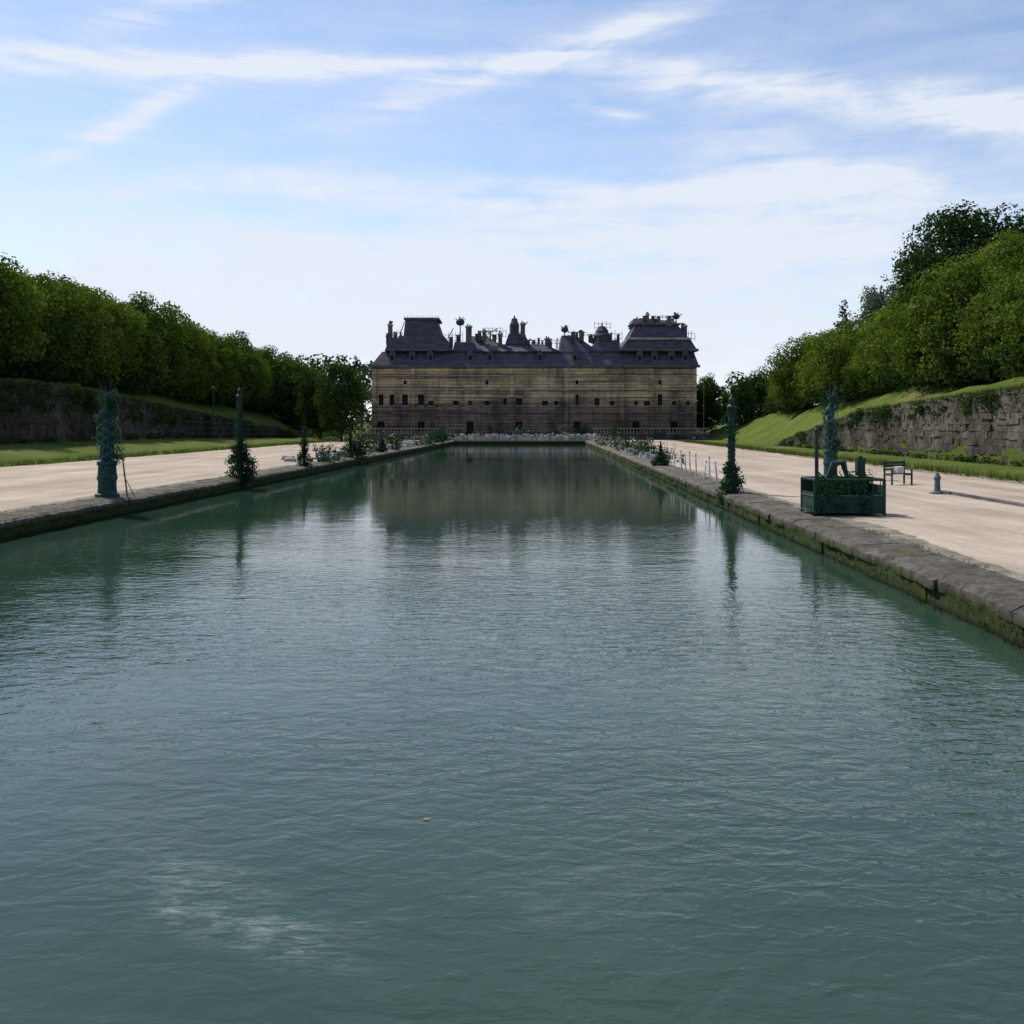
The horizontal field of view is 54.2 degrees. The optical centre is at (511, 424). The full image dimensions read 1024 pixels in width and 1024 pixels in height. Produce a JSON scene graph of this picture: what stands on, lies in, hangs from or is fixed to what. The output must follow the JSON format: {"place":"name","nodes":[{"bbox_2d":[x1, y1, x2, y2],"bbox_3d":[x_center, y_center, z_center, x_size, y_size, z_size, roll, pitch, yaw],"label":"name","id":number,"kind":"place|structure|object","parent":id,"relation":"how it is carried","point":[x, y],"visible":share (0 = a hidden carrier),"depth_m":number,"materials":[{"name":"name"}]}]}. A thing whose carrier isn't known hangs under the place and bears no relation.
{"place":"outdoors","nodes":[
{"label":"outdoors","id":0,"kind":"place"},
{"bbox_2d":[0,440,449,510],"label":"gravel path","id":1,"kind":"structure","parent":0,"point":[26,485],"depth_m":51.45,"materials":[{"name":"beige gravel"}]},
{"bbox_2d":[0,444,1023,1023],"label":"canal water","id":2,"kind":"structure","parent":0,"point":[634,744],"depth_m":8.79,"materials":[{"name":"teal liquid"}]},
{"bbox_2d":[0,375,1023,589],"bbox_3d":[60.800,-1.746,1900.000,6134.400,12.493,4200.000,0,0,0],"label":"ground","id":3,"kind":"structure","parent":0,"point":[768,431],"depth_m":96.17,"materials":[{"name":"green plant"}]},
{"bbox_2d":[0,252,34,366],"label":"hornbeam tree","id":4,"kind":"object","parent":3,"relation":"on","point":[6,318],"visible":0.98,"depth_m":85.06,"materials":[{"name":"green plant"}]},
{"bbox_2d":[0,263,49,370],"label":"hornbeam tree","id":5,"kind":"object","parent":3,"relation":"on","point":[29,301],"visible":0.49,"depth_m":89.40,"materials":[{"name":"green plant"}]},
{"bbox_2d":[0,270,66,376],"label":"hornbeam tree","id":6,"kind":"object","parent":3,"relation":"on","point":[52,311],"visible":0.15,"depth_m":94.59,"materials":[{"name":"green plant"}]},
{"bbox_2d":[25,270,65,285],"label":"hornbeam tree","id":7,"kind":"object","parent":3,"relation":"on","point":[46,275],"visible":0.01,"depth_m":109.60,"materials":[{"name":"green plant"}]},
{"bbox_2d":[3,272,91,381],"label":"hornbeam tree","id":8,"kind":"object","parent":3,"relation":"on","point":[71,331],"visible":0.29,"depth_m":98.80,"materials":[{"name":"green plant"}]},
{"bbox_2d":[46,276,123,383],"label":"hornbeam tree","id":9,"kind":"object","parent":3,"relation":"on","point":[100,344],"visible":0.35,"depth_m":103.74,"materials":[{"name":"green plant"}]},
{"bbox_2d":[48,279,134,388],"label":"hornbeam tree","id":10,"kind":"object","parent":3,"relation":"on","point":[115,307],"visible":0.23,"depth_m":108.39,"materials":[{"name":"green plant"}]},
{"bbox_2d":[77,290,147,389],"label":"hornbeam tree","id":11,"kind":"object","parent":3,"relation":"on","point":[140,324],"visible":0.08,"depth_m":113.28,"materials":[{"name":"green plant"}]},
{"bbox_2d":[101,307,171,394],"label":"hornbeam tree","id":12,"kind":"object","parent":3,"relation":"on","point":[148,347],"visible":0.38,"depth_m":117.89,"materials":[{"name":"green plant"}]},
{"bbox_2d":[0,345,292,412],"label":"undergrowth hedge","id":13,"kind":"object","parent":3,"relation":"on","point":[36,369],"visible":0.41,"depth_m":109.11,"materials":[{"name":"green plant"}]},
{"bbox_2d":[0,380,306,442],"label":"stone retaining wall","id":14,"kind":"structure","parent":3,"relation":"on","point":[25,421],"depth_m":87.45,"materials":[{"name":"grey stone"}]},
{"bbox_2d":[0,377,1023,466],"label":"wall ivy","id":15,"kind":"object","parent":14,"relation":"attached to","point":[880,414],"depth_m":85.45,"materials":[{"name":"green plant"}]},
{"bbox_2d":[122,291,193,392],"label":"hornbeam tree","id":16,"kind":"object","parent":3,"relation":"on","point":[170,315],"visible":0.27,"depth_m":122.37,"materials":[{"name":"green plant"}]},
{"bbox_2d":[145,317,202,398],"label":"hornbeam tree","id":17,"kind":"object","parent":3,"relation":"on","point":[193,365],"visible":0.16,"depth_m":127.44,"materials":[{"name":"green plant"}]},
{"bbox_2d":[154,313,216,400],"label":"hornbeam tree","id":18,"kind":"object","parent":3,"relation":"on","point":[197,346],"visible":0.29,"depth_m":131.95,"materials":[{"name":"green plant"}]},
{"bbox_2d":[161,332,221,400],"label":"hornbeam tree","id":19,"kind":"object","parent":3,"relation":"on","point":[202,392],"visible":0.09,"depth_m":137.02,"materials":[{"name":"green plant"}]},
{"bbox_2d":[163,328,229,401],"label":"hornbeam tree","id":20,"kind":"object","parent":3,"relation":"on","point":[221,372],"visible":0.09,"depth_m":141.22,"materials":[{"name":"green plant"}]},
{"bbox_2d":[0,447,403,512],"bbox_3d":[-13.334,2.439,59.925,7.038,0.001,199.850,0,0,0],"label":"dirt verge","id":21,"kind":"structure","parent":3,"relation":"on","point":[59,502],"depth_m":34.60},
{"bbox_2d":[195,326,240,404],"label":"hornbeam tree","id":22,"kind":"object","parent":3,"relation":"on","point":[224,347],"visible":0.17,"depth_m":145.63,"materials":[{"name":"green plant"}]},
{"bbox_2d":[196,336,247,402],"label":"hornbeam tree","id":23,"kind":"object","parent":3,"relation":"on","point":[238,384],"visible":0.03,"depth_m":151.56,"materials":[{"name":"green plant"}]},
{"bbox_2d":[0,441,453,540],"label":"quay wall","id":24,"kind":"structure","parent":3,"relation":"on","point":[45,517],"depth_m":35.25,"materials":[{"name":"stone"}]},
{"bbox_2d":[91,379,125,496],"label":"bronze statue column","id":25,"kind":"structure","parent":24,"relation":"on","point":[107,476],"depth_m":33.84,"materials":[{"name":"green metal"}]},
{"bbox_2d":[116,388,134,496],"bbox_3d":[-13.193,0.611,34.147,0.608,3.725,0.130,0,0,-20],"label":"mooring pole","id":26,"kind":"object","parent":24,"relation":"on","point":[126,482],"visible":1,"depth_m":34.09,"materials":[{"name":"wood"}]},
{"bbox_2d":[224,387,259,488],"bbox_3d":[-12.616,0.624,46.450,1.720,4.748,1.766,0,0,0],"label":"ivy covered post","id":27,"kind":"object","parent":24,"relation":"on","point":[239,458],"visible":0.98,"depth_m":46.39,"materials":[{"name":"green plant"}]},
{"bbox_2d":[295,426,314,467],"bbox_3d":[-12.403,1.374,60.032,1.271,2.648,1.239,0,0,0],"label":"ivy covered post","id":28,"kind":"object","parent":24,"relation":"on","point":[303,457],"visible":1,"depth_m":59.83,"materials":[{"name":"green plant"}]},
{"bbox_2d":[310,438,338,463],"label":"quay shrub","id":29,"kind":"object","parent":24,"relation":"on","point":[325,458],"visible":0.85,"depth_m":66.09,"materials":[{"name":"green plant"}]},
{"bbox_2d":[336,428,363,460],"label":"conical shrub","id":30,"kind":"object","parent":24,"relation":"on","point":[349,451],"visible":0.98,"depth_m":74.95,"materials":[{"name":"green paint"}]},
{"bbox_2d":[346,432,368,459],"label":"quay shrub","id":31,"kind":"object","parent":24,"relation":"on","point":[360,445],"visible":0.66,"depth_m":75.88,"materials":[{"name":"green plant"}]},
{"bbox_2d":[356,429,374,453],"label":"quay shrub","id":32,"kind":"object","parent":24,"relation":"on","point":[369,450],"visible":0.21,"depth_m":83.58,"materials":[{"name":"green plant"}]},
{"bbox_2d":[375,432,387,451],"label":"ivy covered post","id":33,"kind":"object","parent":24,"relation":"on","point":[382,447],"visible":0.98,"depth_m":89.86,"materials":[{"name":"green plant"}]},
{"bbox_2d":[386,428,402,449],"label":"quay shrub","id":34,"kind":"object","parent":24,"relation":"on","point":[391,438],"visible":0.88,"depth_m":98.18,"materials":[{"name":"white plant"}]},
{"bbox_2d":[434,421,450,442],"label":"quay shrub","id":35,"kind":"object","parent":24,"relation":"on","point":[445,436],"visible":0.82,"depth_m":140.29,"materials":[{"name":"green plant"}]},
{"bbox_2d":[6,459,1023,653],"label":"wall weeds","id":36,"kind":"object","parent":24,"relation":"attached to","point":[840,554],"depth_m":27.89,"materials":[{"name":"green plant"}]},
{"bbox_2d":[216,343,257,408],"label":"hornbeam tree","id":37,"kind":"object","parent":3,"relation":"on","point":[248,373],"visible":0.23,"depth_m":154.36,"materials":[{"name":"green plant"}]},
{"bbox_2d":[184,420,302,437],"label":"wire fence","id":38,"kind":"object","parent":3,"relation":"on","point":[249,429],"visible":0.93,"depth_m":126.75,"materials":[{"name":"metal"}]},
{"bbox_2d":[218,330,272,407],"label":"hornbeam tree","id":39,"kind":"object","parent":3,"relation":"on","point":[242,344],"visible":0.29,"depth_m":158.71,"materials":[{"name":"green plant"}]},
{"bbox_2d":[226,349,268,407],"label":"hornbeam tree","id":40,"kind":"object","parent":3,"relation":"on","point":[263,384],"visible":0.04,"depth_m":163.90,"materials":[{"name":"green plant"}]},
{"bbox_2d":[243,364,274,409],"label":"hornbeam tree","id":41,"kind":"object","parent":3,"relation":"on","point":[270,394],"visible":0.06,"depth_m":169.33,"materials":[{"name":"green plant"}]},
{"bbox_2d":[251,360,279,412],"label":"hornbeam tree","id":42,"kind":"object","parent":3,"relation":"on","point":[268,364],"visible":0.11,"depth_m":172.74,"materials":[{"name":"green plant"}]},
{"bbox_2d":[255,345,293,412],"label":"hornbeam tree","id":43,"kind":"object","parent":3,"relation":"on","point":[278,363],"visible":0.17,"depth_m":177.30,"materials":[{"name":"green plant"}]},
{"bbox_2d":[272,357,313,432],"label":"yew tree","id":44,"kind":"object","parent":3,"relation":"on","point":[291,418],"visible":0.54,"depth_m":173.57,"materials":[{"name":"green plant"}]},
{"bbox_2d":[292,364,338,438],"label":"yew tree","id":45,"kind":"object","parent":3,"relation":"on","point":[307,389],"visible":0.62,"depth_m":160.50,"materials":[{"name":"green plant"}]},
{"bbox_2d":[310,361,369,440],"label":"yew tree","id":46,"kind":"object","parent":3,"relation":"on","point":[335,400],"visible":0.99,"depth_m":148.43,"materials":[{"name":"green plant"}]},
{"bbox_2d":[363,430,380,448],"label":"quay shrub","id":47,"kind":"object","parent":3,"relation":"on","point":[375,441],"visible":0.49,"depth_m":90.33,"materials":[{"name":"green plant"}]},
{"bbox_2d":[324,434,432,450],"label":"white flower bed","id":48,"kind":"object","parent":3,"relation":"on","point":[393,437],"visible":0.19,"depth_m":115.08,"materials":[{"name":"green plant"}]},
{"bbox_2d":[281,433,672,461],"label":"rubble stones","id":49,"kind":"object","parent":3,"relation":"on","point":[496,436],"visible":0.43,"depth_m":157.17,"materials":[{"name":"grey stone"}]},
{"bbox_2d":[1,455,1014,573],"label":"grass tufts","id":50,"kind":"object","parent":3,"relation":"on","point":[874,532],"visible":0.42,"depth_m":26.26,"materials":[{"name":"green plant"}]},
{"bbox_2d":[0,377,1023,482],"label":"grass tufts","id":51,"kind":"object","parent":3,"relation":"on","point":[807,454],"visible":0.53,"depth_m":75.17,"materials":[{"name":"green plant"}]},
{"bbox_2d":[454,440,584,443],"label":"quay wall","id":52,"kind":"structure","parent":3,"relation":"on","point":[520,442],"depth_m":156.00,"materials":[{"name":"stone"}]},
{"bbox_2d":[356,428,709,439],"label":"terrace balustrade","id":53,"kind":"object","parent":3,"relation":"on","point":[669,435],"visible":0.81,"depth_m":167.20,"materials":[{"name":"stone"}]},
{"bbox_2d":[370,312,699,434],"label":"stone palace","id":54,"kind":"structure","parent":3,"relation":"on","point":[643,374],"depth_m":170.00,"materials":[{"name":"beige stone"}]},
{"bbox_2d":[298,353,778,432],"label":"distant woodland","id":55,"kind":"object","parent":3,"relation":"on","point":[365,371],"visible":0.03,"depth_m":284.16,"materials":[{"name":"green plant"}]},
{"bbox_2d":[609,421,624,439],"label":"quay shrub","id":56,"kind":"object","parent":3,"relation":"on","point":[613,428],"visible":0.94,"depth_m":161.70,"materials":[{"name":"green plant"}]},
{"bbox_2d":[592,435,663,452],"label":"white flower bed","id":57,"kind":"object","parent":3,"relation":"on","point":[621,442],"visible":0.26,"depth_m":102.65,"materials":[{"name":"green plant"}]},
{"bbox_2d":[638,436,657,456],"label":"quay shrub","id":58,"kind":"object","parent":3,"relation":"on","point":[647,447],"visible":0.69,"depth_m":72.73,"materials":[{"name":"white plant"}]},
{"bbox_2d":[649,440,680,461],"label":"quay shrub","id":59,"kind":"object","parent":3,"relation":"on","point":[654,448],"visible":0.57,"depth_m":66.33,"materials":[{"name":"white plant"}]},
{"bbox_2d":[697,373,725,432],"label":"yew tree","id":60,"kind":"object","parent":3,"relation":"on","point":[710,392],"visible":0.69,"depth_m":184.00,"materials":[{"name":"green plant"}]},
{"bbox_2d":[717,378,760,430],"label":"yew tree","id":61,"kind":"object","parent":3,"relation":"on","point":[743,396],"visible":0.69,"depth_m":170.41,"materials":[{"name":"green plant"}]},
{"bbox_2d":[746,366,777,417],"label":"yew tree","id":62,"kind":"object","parent":3,"relation":"on","point":[760,386],"visible":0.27,"depth_m":175.92,"materials":[{"name":"green plant"}]},
{"bbox_2d":[770,361,801,412],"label":"hornbeam tree","id":63,"kind":"object","parent":3,"relation":"on","point":[794,409],"visible":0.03,"depth_m":141.71,"materials":[{"name":"green plant"}]},
{"bbox_2d":[762,332,813,411],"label":"hornbeam tree","id":64,"kind":"object","parent":3,"relation":"on","point":[787,374],"visible":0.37,"depth_m":136.22,"materials":[{"name":"green plant"}]},
{"bbox_2d":[585,441,1023,649],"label":"quay wall","id":65,"kind":"structure","parent":3,"relation":"on","point":[983,595],"depth_m":19.11,"materials":[{"name":"stone"}]},
{"bbox_2d":[630,434,653,455],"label":"quay shrub","id":66,"kind":"object","parent":65,"relation":"on","point":[640,441],"visible":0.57,"depth_m":77.31,"materials":[{"name":"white plant"}]},
{"bbox_2d":[650,441,669,465],"bbox_3d":[8.921,1.816,60.088,1.221,1.733,1.182,0,0,0],"label":"shrub","id":67,"kind":"object","parent":65,"relation":"on","point":[660,458],"visible":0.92,"depth_m":59.90,"materials":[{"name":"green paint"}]},
{"bbox_2d":[649,446,722,484],"bbox_3d":[9.091,1.873,54.595,0.325,1.162,33.330,0,0,3],"label":"white iron fence","id":68,"kind":"object","parent":65,"relation":"on","point":[705,472],"visible":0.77,"depth_m":46.95,"materials":[{"name":"metal"}]},
{"bbox_2d":[715,396,746,505],"bbox_3d":[7.909,0.990,36.002,1.318,4.079,1.296,0,0,0],"label":"ivy covered post","id":69,"kind":"object","parent":65,"relation":"on","point":[733,482],"visible":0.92,"depth_m":35.89,"materials":[{"name":"green plant"}]},
{"bbox_2d":[791,349,820,405],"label":"hornbeam tree","id":70,"kind":"object","parent":3,"relation":"on","point":[798,378],"visible":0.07,"depth_m":132.85,"materials":[{"name":"green plant"}]},
{"bbox_2d":[796,328,840,403],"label":"hornbeam tree","id":71,"kind":"object","parent":3,"relation":"on","point":[805,379],"visible":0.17,"depth_m":126.83,"materials":[{"name":"green plant"}]},
{"bbox_2d":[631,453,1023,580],"bbox_3d":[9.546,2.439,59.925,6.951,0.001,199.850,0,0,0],"label":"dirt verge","id":72,"kind":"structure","parent":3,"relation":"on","point":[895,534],"depth_m":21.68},
{"bbox_2d":[801,428,885,515],"bbox_3d":[8.945,1.281,27.300,2.145,2.401,1.600,0,0,0],"label":"planter cage","id":73,"kind":"object","parent":72,"relation":"on","point":[831,492],"visible":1,"depth_m":26.79,"materials":[{"name":"green paint"}]},
{"bbox_2d":[819,384,843,475],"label":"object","id":74,"kind":"structure","parent":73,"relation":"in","point":[831,445],"depth_m":45.85,"materials":[{"name":"green metal"}]},
{"bbox_2d":[813,340,859,399],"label":"hornbeam tree","id":75,"kind":"object","parent":3,"relation":"on","point":[824,378],"visible":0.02,"depth_m":121.41,"materials":[{"name":"green plant"}]},
{"bbox_2d":[820,300,854,401],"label":"conifer tree","id":76,"kind":"object","parent":3,"relation":"on","point":[844,313],"visible":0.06,"depth_m":127.78,"materials":[{"name":"green plant"}]},
{"bbox_2d":[804,320,871,402],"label":"hornbeam tree","id":77,"kind":"object","parent":3,"relation":"on","point":[827,363],"visible":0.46,"depth_m":115.75,"materials":[{"name":"green plant"}]},
{"bbox_2d":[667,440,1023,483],"bbox_3d":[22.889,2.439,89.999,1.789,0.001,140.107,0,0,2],"label":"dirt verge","id":78,"kind":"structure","parent":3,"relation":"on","point":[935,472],"depth_m":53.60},
{"bbox_2d":[841,329,895,398],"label":"hornbeam tree","id":79,"kind":"object","parent":3,"relation":"on","point":[849,373],"visible":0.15,"depth_m":110.54,"materials":[{"name":"green plant"}]},
{"bbox_2d":[847,274,898,328],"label":"willow tree","id":80,"kind":"object","parent":3,"relation":"on","point":[873,301],"visible":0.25,"depth_m":158.85,"materials":[{"name":"green plant"}]},
{"bbox_2d":[846,309,908,394],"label":"hornbeam tree","id":81,"kind":"object","parent":3,"relation":"on","point":[865,365],"visible":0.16,"depth_m":105.29,"materials":[{"name":"green plant"}]},
{"bbox_2d":[860,305,901,333],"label":"hornbeam tree","id":82,"kind":"object","parent":3,"relation":"on","point":[872,317],"visible":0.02,"depth_m":125.06,"materials":[{"name":"green plant"}]},
{"bbox_2d":[755,338,1023,414],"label":"undergrowth hedge","id":83,"kind":"object","parent":3,"relation":"on","point":[850,391],"visible":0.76,"depth_m":93.70,"materials":[{"name":"green plant"}]},
{"bbox_2d":[862,302,932,391],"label":"hornbeam tree","id":84,"kind":"object","parent":3,"relation":"on","point":[879,349],"visible":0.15,"depth_m":100.27,"materials":[{"name":"green plant"}]},
{"bbox_2d":[773,389,1023,463],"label":"stone retaining wall","id":85,"kind":"structure","parent":3,"relation":"on","point":[995,427],"depth_m":69.85,"materials":[{"name":"grey stone"}]},
{"bbox_2d":[883,263,936,309],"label":"broadleaf tree","id":86,"kind":"object","parent":3,"relation":"on","point":[893,301],"visible":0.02,"depth_m":135.98,"materials":[{"name":"green plant"}]},
{"bbox_2d":[883,280,987,387],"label":"hornbeam tree","id":87,"kind":"object","parent":3,"relation":"on","point":[912,360],"visible":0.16,"depth_m":89.86,"materials":[{"name":"green plant"}]},
{"bbox_2d":[891,199,1023,309],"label":"broadleaf tree","id":88,"kind":"object","parent":3,"relation":"on","point":[954,244],"visible":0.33,"depth_m":117.51,"materials":[{"name":"green plant"}]},
{"bbox_2d":[899,254,1020,385],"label":"hornbeam tree","id":89,"kind":"object","parent":3,"relation":"on","point":[941,329],"visible":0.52,"depth_m":83.59,"materials":[{"name":"green plant"}]},
{"bbox_2d":[951,283,1023,380],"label":"hornbeam tree","id":90,"kind":"object","parent":3,"relation":"on","point":[975,335],"visible":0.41,"depth_m":78.22,"materials":[{"name":"green plant"}]},
{"bbox_2d":[962,228,1023,277],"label":"broadleaf tree","id":91,"kind":"object","parent":3,"relation":"on","point":[1000,250],"visible":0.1,"depth_m":101.89,"materials":[{"name":"green plant"}]},
{"bbox_2d":[983,266,1023,378],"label":"hornbeam tree","id":92,"kind":"object","parent":3,"relation":"on","point":[1003,320],"visible":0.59,"depth_m":73.62,"materials":[{"name":"green plant"}]},
{"bbox_2d":[990,254,1023,287],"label":"hornbeam tree","id":93,"kind":"object","parent":3,"relation":"on","point":[1013,267],"visible":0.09,"depth_m":86.47,"materials":[{"name":"green plant"}]},
{"bbox_2d":[995,214,1023,242],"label":"broadleaf tree","id":94,"kind":"object","parent":3,"relation":"on","point":[1018,220],"visible":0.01,"depth_m":116.89,"materials":[{"name":"green plant"}]},
{"bbox_2d":[1006,258,1023,352],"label":"hornbeam tree","id":95,"kind":"object","parent":3,"relation":"on","point":[1016,310],"visible":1,"depth_m":70.21,"materials":[{"name":"green plant"}]},
{"bbox_2d":[0,0,1023,419],"label":"sky","id":96,"kind":"structure","parent":0,"point":[308,178],"materials":[{"name":"blue"}]},
{"bbox_2d":[590,440,1023,573],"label":"gravel path","id":97,"kind":"structure","parent":0,"point":[985,531],"depth_m":32.81,"materials":[{"name":"beige gravel"}]},
{"bbox_2d":[883,460,912,484],"bbox_3d":[15.843,1.950,41.019,1.100,1.000,0.520,0,0,-20],"label":"garden bench","id":98,"kind":"object","parent":97,"relation":"on","point":[897,469],"visible":0.96,"depth_m":41.01,"materials":[{"name":"green paint"}]},
{"bbox_2d":[929,472,945,493],"bbox_3d":[15.100,2.070,35.500,0.440,0.800,0.440,0,0,0],"label":"bollard","id":99,"kind":"object","parent":97,"relation":"on","point":[937,487],"visible":0.99,"depth_m":35.41,"materials":[{"name":"grey paint"}]},
{"bbox_2d":[941,490,1023,506],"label":"path kerb","id":100,"kind":"structure","parent":97,"relation":"on","point":[986,498],"depth_m":32.47,"materials":[{"name":"stone"}]},
{"label":"terrace pavement","id":101,"kind":"structure","parent":0,"visible":0},
{"bbox_2d":[515,421,529,435],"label":"quay shrub","id":102,"kind":"object","parent":101,"relation":"on","point":[522,431],"visible":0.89,"depth_m":159.97,"materials":[{"name":"green plant"}]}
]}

